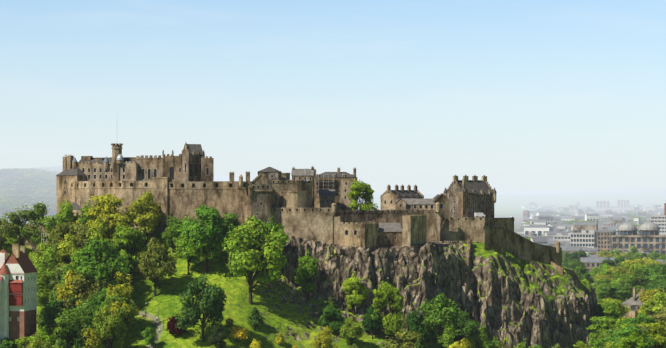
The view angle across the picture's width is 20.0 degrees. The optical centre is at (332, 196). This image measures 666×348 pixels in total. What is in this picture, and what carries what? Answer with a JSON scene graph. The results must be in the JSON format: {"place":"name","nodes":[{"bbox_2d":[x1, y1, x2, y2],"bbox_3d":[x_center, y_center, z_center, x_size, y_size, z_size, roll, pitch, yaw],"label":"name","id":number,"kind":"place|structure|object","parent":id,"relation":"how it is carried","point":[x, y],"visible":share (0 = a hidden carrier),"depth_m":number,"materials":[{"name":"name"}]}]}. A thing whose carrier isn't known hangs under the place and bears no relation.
{"place":"outdoors","nodes":[
{"label":"outdoors","id":0,"kind":"place"},
{"bbox_2d":[18,202,80,252],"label":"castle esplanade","id":1,"kind":"structure","parent":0,"point":[76,209],"depth_m":913.72,"materials":[{"name":"grey stone"}]},
{"bbox_2d":[229,167,281,230],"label":"castle tower","id":2,"kind":"structure","parent":0,"point":[259,190],"depth_m":871.56,"materials":[{"name":"brown stone"}]},
{"bbox_2d":[0,163,665,347],"bbox_3d":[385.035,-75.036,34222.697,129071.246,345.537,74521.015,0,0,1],"label":"ground","id":3,"kind":"structure","parent":0,"point":[511,299],"depth_m":865.16,"materials":[{"name":"grey stone"}]},
{"bbox_2d":[0,337,16,347],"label":"tree","id":4,"kind":"object","parent":3,"relation":"on","point":[7,343],"visible":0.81,"depth_m":788.19,"materials":[{"name":"green plant"}]},
{"bbox_2d":[0,218,17,248],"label":"tree","id":5,"kind":"object","parent":3,"relation":"on","point":[7,227],"visible":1,"depth_m":903.32,"materials":[{"name":"green plant"}]},
{"bbox_2d":[0,169,24,176],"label":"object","id":6,"kind":"object","parent":3,"relation":"on","point":[5,173],"visible":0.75,"depth_m":7300.47,"materials":[{"name":"plant"}]},
{"bbox_2d":[0,204,26,212],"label":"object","id":7,"kind":"object","parent":3,"relation":"on","point":[4,207],"visible":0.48,"depth_m":5592.98,"materials":[{"name":"plant"}]},
{"bbox_2d":[0,243,37,347],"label":"house","id":8,"kind":"structure","parent":3,"relation":"on","point":[18,294],"depth_m":791.36,"materials":[{"name":"paint"}]},
{"bbox_2d":[0,205,38,244],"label":"tree","id":9,"kind":"object","parent":3,"relation":"on","point":[15,220],"visible":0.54,"depth_m":914.37,"materials":[{"name":"green plant"}]},
{"bbox_2d":[14,335,31,347],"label":"tree","id":10,"kind":"object","parent":3,"relation":"on","point":[23,340],"visible":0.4,"depth_m":787.47,"materials":[{"name":"green plant"}]},
{"bbox_2d":[0,200,48,205],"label":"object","id":11,"kind":"object","parent":3,"relation":"on","point":[2,203],"visible":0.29,"depth_m":5711.31,"materials":[{"name":"plant"}]},
{"bbox_2d":[5,204,55,213],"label":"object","id":12,"kind":"object","parent":3,"relation":"on","point":[48,208],"visible":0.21,"depth_m":5615.62,"materials":[{"name":"plant"}]},
{"bbox_2d":[19,201,49,245],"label":"tree","id":13,"kind":"object","parent":3,"relation":"on","point":[39,212],"visible":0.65,"depth_m":909.21,"materials":[{"name":"green plant"}]},
{"bbox_2d":[28,242,50,264],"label":"tree","id":14,"kind":"object","parent":3,"relation":"on","point":[35,257],"visible":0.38,"depth_m":873.88,"materials":[{"name":"green plant"}]},
{"bbox_2d":[25,332,54,347],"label":"tree","id":15,"kind":"object","parent":3,"relation":"on","point":[34,344],"visible":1,"depth_m":775.15,"materials":[{"name":"green plant"}]},
{"bbox_2d":[27,327,55,346],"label":"tree","id":16,"kind":"object","parent":3,"relation":"on","point":[47,337],"visible":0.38,"depth_m":791.77,"materials":[{"name":"green plant"}]},
{"bbox_2d":[37,271,56,306],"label":"tree","id":17,"kind":"object","parent":3,"relation":"on","point":[43,290],"visible":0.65,"depth_m":832.83,"materials":[{"name":"green plant"}]},
{"bbox_2d":[35,229,58,254],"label":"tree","id":18,"kind":"object","parent":3,"relation":"on","point":[49,236],"visible":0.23,"depth_m":885.09,"materials":[{"name":"green plant"}]},
{"bbox_2d":[37,303,62,330],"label":"tree","id":19,"kind":"object","parent":3,"relation":"on","point":[40,322],"visible":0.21,"depth_m":815.45,"materials":[{"name":"green plant"}]},
{"bbox_2d":[33,247,69,288],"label":"tree","id":20,"kind":"object","parent":3,"relation":"on","point":[40,267],"visible":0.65,"depth_m":855.19,"materials":[{"name":"green plant"}]},
{"bbox_2d":[40,297,63,328],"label":"tree","id":21,"kind":"object","parent":3,"relation":"on","point":[57,303],"visible":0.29,"depth_m":813.63,"materials":[{"name":"green plant"}]},
{"bbox_2d":[49,275,64,309],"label":"tree","id":22,"kind":"object","parent":3,"relation":"on","point":[52,296],"visible":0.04,"depth_m":826.61,"materials":[{"name":"green plant"}]},
{"bbox_2d":[48,264,66,286],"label":"tree","id":23,"kind":"object","parent":3,"relation":"on","point":[59,272],"visible":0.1,"depth_m":844.99,"materials":[{"name":"green plant"}]},
{"bbox_2d":[47,250,69,280],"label":"tree","id":24,"kind":"object","parent":3,"relation":"on","point":[60,256],"visible":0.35,"depth_m":856.89,"materials":[{"name":"green plant"}]},
{"bbox_2d":[43,199,75,244],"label":"tree","id":25,"kind":"object","parent":3,"relation":"on","point":[65,214],"visible":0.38,"depth_m":886.57,"materials":[{"name":"green plant"}]},
{"bbox_2d":[50,221,87,248],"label":"tree","id":26,"kind":"object","parent":3,"relation":"on","point":[65,229],"visible":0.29,"depth_m":875.10,"materials":[{"name":"green plant"}]},
{"bbox_2d":[57,232,82,263],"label":"tree","id":27,"kind":"object","parent":3,"relation":"on","point":[68,245],"visible":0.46,"depth_m":859.07,"materials":[{"name":"green plant"}]},
{"bbox_2d":[53,318,90,347],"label":"tree","id":28,"kind":"object","parent":3,"relation":"on","point":[76,340],"visible":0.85,"depth_m":790.54,"materials":[{"name":"green plant"}]},
{"bbox_2d":[61,247,82,278],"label":"tree","id":29,"kind":"object","parent":3,"relation":"on","point":[69,266],"visible":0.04,"depth_m":836.66,"materials":[{"name":"green plant"}]},
{"bbox_2d":[52,307,93,347],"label":"tree","id":30,"kind":"object","parent":3,"relation":"on","point":[60,329],"visible":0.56,"depth_m":791.27,"materials":[{"name":"green plant"}]},
{"bbox_2d":[54,270,92,308],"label":"tree","id":31,"kind":"object","parent":3,"relation":"on","point":[65,290],"visible":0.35,"depth_m":823.11,"materials":[{"name":"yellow plant"}]},
{"bbox_2d":[61,270,97,308],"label":"tree","id":32,"kind":"object","parent":3,"relation":"on","point":[66,303],"visible":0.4,"depth_m":820.69,"materials":[{"name":"green plant"}]},
{"bbox_2d":[73,224,93,246],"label":"tree","id":33,"kind":"object","parent":3,"relation":"on","point":[82,238],"visible":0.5,"depth_m":866.78,"materials":[{"name":"green plant"}]},
{"bbox_2d":[72,200,97,222],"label":"tree","id":34,"kind":"object","parent":3,"relation":"on","point":[85,209],"visible":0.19,"depth_m":889.41,"materials":[{"name":"green plant"}]},
{"bbox_2d":[77,327,102,347],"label":"tree","id":35,"kind":"object","parent":3,"relation":"on","point":[90,333],"visible":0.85,"depth_m":788.22,"materials":[{"name":"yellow plant"}]},
{"bbox_2d":[70,299,110,335],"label":"tree","id":36,"kind":"object","parent":3,"relation":"on","point":[84,310],"visible":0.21,"depth_m":799.82,"materials":[{"name":"green plant"}]},
{"bbox_2d":[78,275,107,306],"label":"tree","id":37,"kind":"object","parent":3,"relation":"on","point":[98,286],"visible":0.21,"depth_m":824.05,"materials":[{"name":"green plant"}]},
{"bbox_2d":[88,287,108,309],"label":"tree","id":38,"kind":"object","parent":3,"relation":"on","point":[100,300],"visible":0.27,"depth_m":816.64,"materials":[{"name":"green plant"}]},
{"bbox_2d":[70,236,130,287],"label":"tree","id":39,"kind":"object","parent":3,"relation":"on","point":[91,264],"visible":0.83,"depth_m":831.33,"materials":[{"name":"green plant"}]},
{"bbox_2d":[86,219,119,252],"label":"tree","id":40,"kind":"object","parent":3,"relation":"on","point":[100,229],"visible":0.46,"depth_m":867.53,"materials":[{"name":"green plant"}]},
{"bbox_2d":[85,304,126,347],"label":"tree","id":41,"kind":"object","parent":3,"relation":"on","point":[112,324],"visible":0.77,"depth_m":794.48,"materials":[{"name":"green plant"}]},
{"bbox_2d":[85,193,131,237],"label":"tree","id":42,"kind":"object","parent":3,"relation":"on","point":[108,213],"visible":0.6,"depth_m":873.67,"materials":[{"name":"green plant"}]},
{"bbox_2d":[103,244,127,280],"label":"tree","id":43,"kind":"object","parent":3,"relation":"on","point":[112,252],"visible":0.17,"depth_m":847.49,"materials":[{"name":"green plant"}]},
{"bbox_2d":[104,288,135,331],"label":"tree","id":44,"kind":"object","parent":3,"relation":"on","point":[119,298],"visible":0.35,"depth_m":808.32,"materials":[{"name":"green plant"}]},
{"bbox_2d":[110,271,133,295],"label":"tree","id":45,"kind":"object","parent":3,"relation":"on","point":[115,278],"visible":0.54,"depth_m":831.47,"materials":[{"name":"green plant"}]},
{"bbox_2d":[105,282,139,323],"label":"tree","id":46,"kind":"object","parent":3,"relation":"on","point":[119,306],"visible":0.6,"depth_m":810.34,"materials":[{"name":"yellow plant"}]},
{"bbox_2d":[111,225,146,275],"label":"tree","id":47,"kind":"object","parent":3,"relation":"on","point":[133,239],"visible":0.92,"depth_m":856.36,"materials":[{"name":"green plant"}]},
{"bbox_2d":[72,143,213,181],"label":"palace block","id":48,"kind":"structure","parent":3,"relation":"on","point":[191,162],"depth_m":926.97,"materials":[{"name":"brown stone"}]},
{"bbox_2d":[125,190,163,244],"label":"tree","id":49,"kind":"object","parent":3,"relation":"on","point":[145,215],"visible":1,"depth_m":877.39,"materials":[{"name":"green plant"}]},
{"bbox_2d":[141,327,158,347],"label":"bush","id":50,"kind":"object","parent":3,"relation":"on","point":[149,337],"visible":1,"depth_m":800.16,"materials":[{"name":"green plant"}]},
{"bbox_2d":[56,155,252,230],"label":"castle curtain wall","id":51,"kind":"structure","parent":3,"relation":"on","point":[178,200],"depth_m":889.25,"materials":[{"name":"brown stone"}]},
{"bbox_2d":[137,237,177,296],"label":"tree","id":52,"kind":"object","parent":3,"relation":"on","point":[156,263],"visible":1,"depth_m":837.69,"materials":[{"name":"green plant"}]},
{"bbox_2d":[160,215,183,252],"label":"tree","id":53,"kind":"object","parent":3,"relation":"on","point":[168,234],"visible":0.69,"depth_m":873.83,"materials":[{"name":"green plant"}]},
{"bbox_2d":[165,313,186,337],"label":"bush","id":54,"kind":"object","parent":3,"relation":"on","point":[171,328],"visible":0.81,"depth_m":806.03,"materials":[{"name":"red plant"}]},
{"bbox_2d":[175,231,205,273],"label":"tree","id":55,"kind":"object","parent":3,"relation":"on","point":[184,251],"visible":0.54,"depth_m":852.89,"materials":[{"name":"green plant"}]},
{"bbox_2d":[175,274,226,341],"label":"tree","id":56,"kind":"object","parent":3,"relation":"on","point":[210,299],"visible":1,"depth_m":802.80,"materials":[{"name":"green plant"}]},
{"bbox_2d":[175,203,233,272],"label":"tree","id":57,"kind":"object","parent":3,"relation":"on","point":[211,231],"visible":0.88,"depth_m":850.57,"materials":[{"name":"green plant"}]},
{"bbox_2d":[209,325,226,347],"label":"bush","id":58,"kind":"object","parent":3,"relation":"on","point":[218,337],"visible":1,"depth_m":800.01,"materials":[{"name":"green plant"}]},
{"bbox_2d":[223,213,246,233],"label":"tree","id":59,"kind":"object","parent":3,"relation":"on","point":[233,219],"visible":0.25,"depth_m":863.79,"materials":[{"name":"green plant"}]},
{"bbox_2d":[230,325,248,341],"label":"bush","id":60,"kind":"object","parent":3,"relation":"on","point":[238,332],"visible":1,"depth_m":807.22,"materials":[{"name":"yellow plant"}]},
{"bbox_2d":[222,215,289,304],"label":"tree","id":61,"kind":"object","parent":3,"relation":"on","point":[249,252],"visible":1,"depth_m":832.42,"materials":[{"name":"green plant"}]},
{"bbox_2d":[246,307,266,327],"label":"bush","id":62,"kind":"object","parent":3,"relation":"on","point":[256,319],"visible":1,"depth_m":820.92,"materials":[{"name":"green plant"}]},
{"bbox_2d":[260,214,285,261],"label":"tree","id":63,"kind":"object","parent":3,"relation":"on","point":[272,225],"visible":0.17,"depth_m":856.73,"materials":[{"name":"green plant"}]},
{"bbox_2d":[293,250,318,299],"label":"tree","id":64,"kind":"object","parent":3,"relation":"on","point":[306,273],"visible":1,"depth_m":852.70,"materials":[{"name":"green plant"}]},
{"bbox_2d":[270,167,357,209],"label":"castle building","id":65,"kind":"structure","parent":3,"relation":"on","point":[325,190],"depth_m":905.31,"materials":[{"name":"beige stone"}]},
{"bbox_2d":[311,325,338,347],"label":"tree","id":66,"kind":"object","parent":3,"relation":"on","point":[324,338],"visible":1,"depth_m":816.28,"materials":[{"name":"green plant"}]},
{"bbox_2d":[317,297,342,325],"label":"tree","id":67,"kind":"object","parent":3,"relation":"on","point":[329,302],"visible":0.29,"depth_m":838.57,"materials":[{"name":"green plant"}]},
{"bbox_2d":[321,305,343,333],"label":"tree","id":68,"kind":"object","parent":3,"relation":"on","point":[335,324],"visible":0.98,"depth_m":833.42,"materials":[{"name":"green plant"}]},
{"bbox_2d":[339,317,364,345],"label":"tree","id":69,"kind":"object","parent":3,"relation":"on","point":[351,331],"visible":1,"depth_m":826.59,"materials":[{"name":"green plant"}]},
{"bbox_2d":[271,203,440,248],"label":"castle wall","id":70,"kind":"structure","parent":3,"relation":"on","point":[367,228],"depth_m":872.88,"materials":[{"name":"brown stone"}]},
{"bbox_2d":[342,271,369,315],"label":"tree","id":71,"kind":"object","parent":3,"relation":"on","point":[354,288],"visible":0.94,"depth_m":846.39,"materials":[{"name":"green plant"}]},
{"bbox_2d":[347,179,377,209],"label":"tree","id":72,"kind":"object","parent":3,"relation":"on","point":[357,188],"visible":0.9,"depth_m":902.99,"materials":[{"name":"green plant"}]},
{"bbox_2d":[361,306,384,338],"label":"tree","id":73,"kind":"object","parent":3,"relation":"on","point":[371,326],"visible":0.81,"depth_m":835.74,"materials":[{"name":"green plant"}]},
{"bbox_2d":[371,280,406,339],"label":"tree","id":74,"kind":"object","parent":3,"relation":"on","point":[394,323],"visible":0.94,"depth_m":836.87,"materials":[{"name":"green plant"}]},
{"bbox_2d":[384,328,423,347],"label":"tree","id":75,"kind":"object","parent":3,"relation":"on","point":[409,338],"visible":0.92,"depth_m":809.57,"materials":[{"name":"green plant"}]},
{"bbox_2d":[399,332,428,347],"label":"tree","id":76,"kind":"object","parent":3,"relation":"on","point":[421,345],"visible":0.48,"depth_m":810.47,"materials":[{"name":"green plant"}]},
{"bbox_2d":[380,185,449,216],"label":"castle building","id":77,"kind":"structure","parent":3,"relation":"on","point":[402,199],"depth_m":907.67,"materials":[{"name":"beige stone"}]},
{"bbox_2d":[405,308,429,342],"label":"tree","id":78,"kind":"object","parent":3,"relation":"on","point":[413,324],"visible":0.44,"depth_m":833.96,"materials":[{"name":"green plant"}]},
{"bbox_2d":[418,293,460,347],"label":"tree","id":79,"kind":"object","parent":3,"relation":"on","point":[443,315],"visible":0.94,"depth_m":841.95,"materials":[{"name":"green plant"}]},
{"bbox_2d":[429,323,454,347],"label":"tree","id":80,"kind":"object","parent":3,"relation":"on","point":[444,338],"visible":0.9,"depth_m":839.19,"materials":[{"name":"green plant"}]},
{"bbox_2d":[449,338,471,347],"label":"tree","id":81,"kind":"object","parent":3,"relation":"on","point":[458,344],"visible":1,"depth_m":801.27,"materials":[{"name":"yellow plant"}]},
{"bbox_2d":[452,310,479,341],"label":"tree","id":82,"kind":"object","parent":3,"relation":"on","point":[461,332],"visible":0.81,"depth_m":863.76,"materials":[{"name":"green plant"}]},
{"bbox_2d":[443,175,496,217],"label":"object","id":83,"kind":"structure","parent":3,"relation":"on","point":[466,196],"depth_m":924.00,"materials":[{"name":"beige stone"}]},
{"bbox_2d":[464,336,476,347],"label":"tree","id":84,"kind":"object","parent":3,"relation":"on","point":[472,340],"visible":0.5,"depth_m":850.36,"materials":[{"name":"green plant"}]},
{"bbox_2d":[476,324,494,347],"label":"tree","id":85,"kind":"object","parent":3,"relation":"on","point":[482,340],"visible":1,"depth_m":851.22,"materials":[{"name":"green plant"}]},
{"bbox_2d":[440,217,563,304],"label":"castle western defences","id":86,"kind":"object","parent":3,"relation":"on","point":[500,235],"visible":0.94,"depth_m":902.83,"materials":[{"name":"beige stone"}]},
{"bbox_2d":[575,263,590,279],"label":"tree","id":87,"kind":"object","parent":3,"relation":"on","point":[581,271],"visible":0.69,"depth_m":1342.39,"materials":[{"name":"green plant"}]},
{"bbox_2d":[518,200,665,254],"bbox_3d":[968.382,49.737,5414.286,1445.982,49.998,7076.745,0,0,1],"label":"distant city buildings","id":88,"kind":"structure","parent":3,"relation":"on","point":[541,230],"depth_m":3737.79,"materials":[{"name":"stone"}]},
{"bbox_2d":[586,316,616,347],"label":"tree","id":89,"kind":"object","parent":3,"relation":"on","point":[603,323],"visible":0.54,"depth_m":854.20,"materials":[{"name":"green plant"}]},
{"bbox_2d":[592,278,612,292],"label":"tree","id":90,"kind":"object","parent":3,"relation":"on","point":[602,281],"visible":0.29,"depth_m":1253.94,"materials":[{"name":"green plant"}]},
{"bbox_2d":[592,328,614,347],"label":"tree","id":91,"kind":"object","parent":3,"relation":"on","point":[601,342],"visible":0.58,"depth_m":784.99,"materials":[{"name":"green plant"}]},
{"bbox_2d":[593,299,620,318],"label":"tree","id":92,"kind":"object","parent":3,"relation":"on","point":[605,309],"visible":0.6,"depth_m":948.12,"materials":[{"name":"green plant"}]},
{"bbox_2d":[594,266,631,283],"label":"tree","id":93,"kind":"object","parent":3,"relation":"on","point":[614,269],"visible":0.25,"depth_m":1294.19,"materials":[{"name":"green plant"}]},
{"bbox_2d":[597,297,630,320],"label":"tree","id":94,"kind":"object","parent":3,"relation":"on","point":[622,309],"visible":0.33,"depth_m":995.90,"materials":[{"name":"green plant"}]},
{"bbox_2d":[596,282,632,305],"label":"tree","id":95,"kind":"object","parent":3,"relation":"on","point":[615,291],"visible":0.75,"depth_m":1123.42,"materials":[{"name":"green plant"}]},
{"bbox_2d":[610,272,634,284],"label":"tree","id":96,"kind":"object","parent":3,"relation":"on","point":[625,277],"visible":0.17,"depth_m":1243.03,"materials":[{"name":"green plant"}]},
{"bbox_2d":[580,252,665,271],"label":"city tenements","id":97,"kind":"structure","parent":3,"relation":"on","point":[591,262],"depth_m":1588.71,"materials":[{"name":"stone"}]},
{"bbox_2d":[612,328,648,347],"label":"tree","id":98,"kind":"object","parent":3,"relation":"on","point":[636,341],"visible":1,"depth_m":749.85,"materials":[{"name":"green plant"}]},
{"bbox_2d":[615,258,647,274],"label":"tree","id":99,"kind":"object","parent":3,"relation":"on","point":[628,262],"visible":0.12,"depth_m":1325.95,"materials":[{"name":"green plant"}]},
{"bbox_2d":[612,319,654,347],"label":"tree","id":100,"kind":"object","parent":3,"relation":"on","point":[626,330],"visible":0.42,"depth_m":764.89,"materials":[{"name":"green plant"}]},
{"bbox_2d":[622,288,647,318],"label":"house","id":101,"kind":"structure","parent":3,"relation":"on","point":[633,303],"depth_m":1064.82,"materials":[{"name":"stone"}]},
{"bbox_2d":[624,263,648,274],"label":"tree","id":102,"kind":"object","parent":3,"relation":"on","point":[636,266],"visible":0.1,"depth_m":1302.87,"materials":[{"name":"green plant"}]},
{"bbox_2d":[616,313,657,327],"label":"tree","id":103,"kind":"object","parent":3,"relation":"on","point":[639,319],"visible":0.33,"depth_m":863.79,"materials":[{"name":"green plant"}]},
{"bbox_2d":[618,266,656,287],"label":"tree","id":104,"kind":"object","parent":3,"relation":"on","point":[641,277],"visible":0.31,"depth_m":1248.78,"materials":[{"name":"green plant"}]},
{"bbox_2d":[611,220,665,254],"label":"city domed offices","id":105,"kind":"structure","parent":3,"relation":"on","point":[649,238],"depth_m":1913.10,"materials":[{"name":"stone"}]},
{"bbox_2d":[637,288,664,314],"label":"tree","id":106,"kind":"object","parent":3,"relation":"on","point":[644,297],"visible":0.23,"depth_m":995.80,"materials":[{"name":"green plant"}]},
{"bbox_2d":[639,291,665,322],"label":"tree","id":107,"kind":"object","parent":3,"relation":"on","point":[657,300],"visible":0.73,"depth_m":964.17,"materials":[{"name":"green plant"}]},
{"bbox_2d":[639,321,665,347],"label":"tree","id":108,"kind":"object","parent":3,"relation":"on","point":[661,341],"visible":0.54,"depth_m":790.04,"materials":[{"name":"green plant"}]},
{"bbox_2d":[643,266,665,291],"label":"tree","id":109,"kind":"object","parent":3,"relation":"on","point":[659,273],"visible":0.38,"depth_m":1191.38,"materials":[{"name":"green plant"}]},
{"bbox_2d":[646,304,665,327],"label":"tree","id":110,"kind":"object","parent":3,"relation":"on","point":[661,316],"visible":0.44,"depth_m":873.49,"materials":[{"name":"green plant"}]},
{"bbox_2d":[647,277,665,293],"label":"tree","id":111,"kind":"object","parent":3,"relation":"on","point":[661,284],"visible":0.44,"depth_m":1166.91,"materials":[{"name":"green plant"}]},
{"bbox_2d":[0,0,665,193],"label":"sky","id":112,"kind":"structure","parent":0,"point":[521,95],"materials":[{"name":"blue"}]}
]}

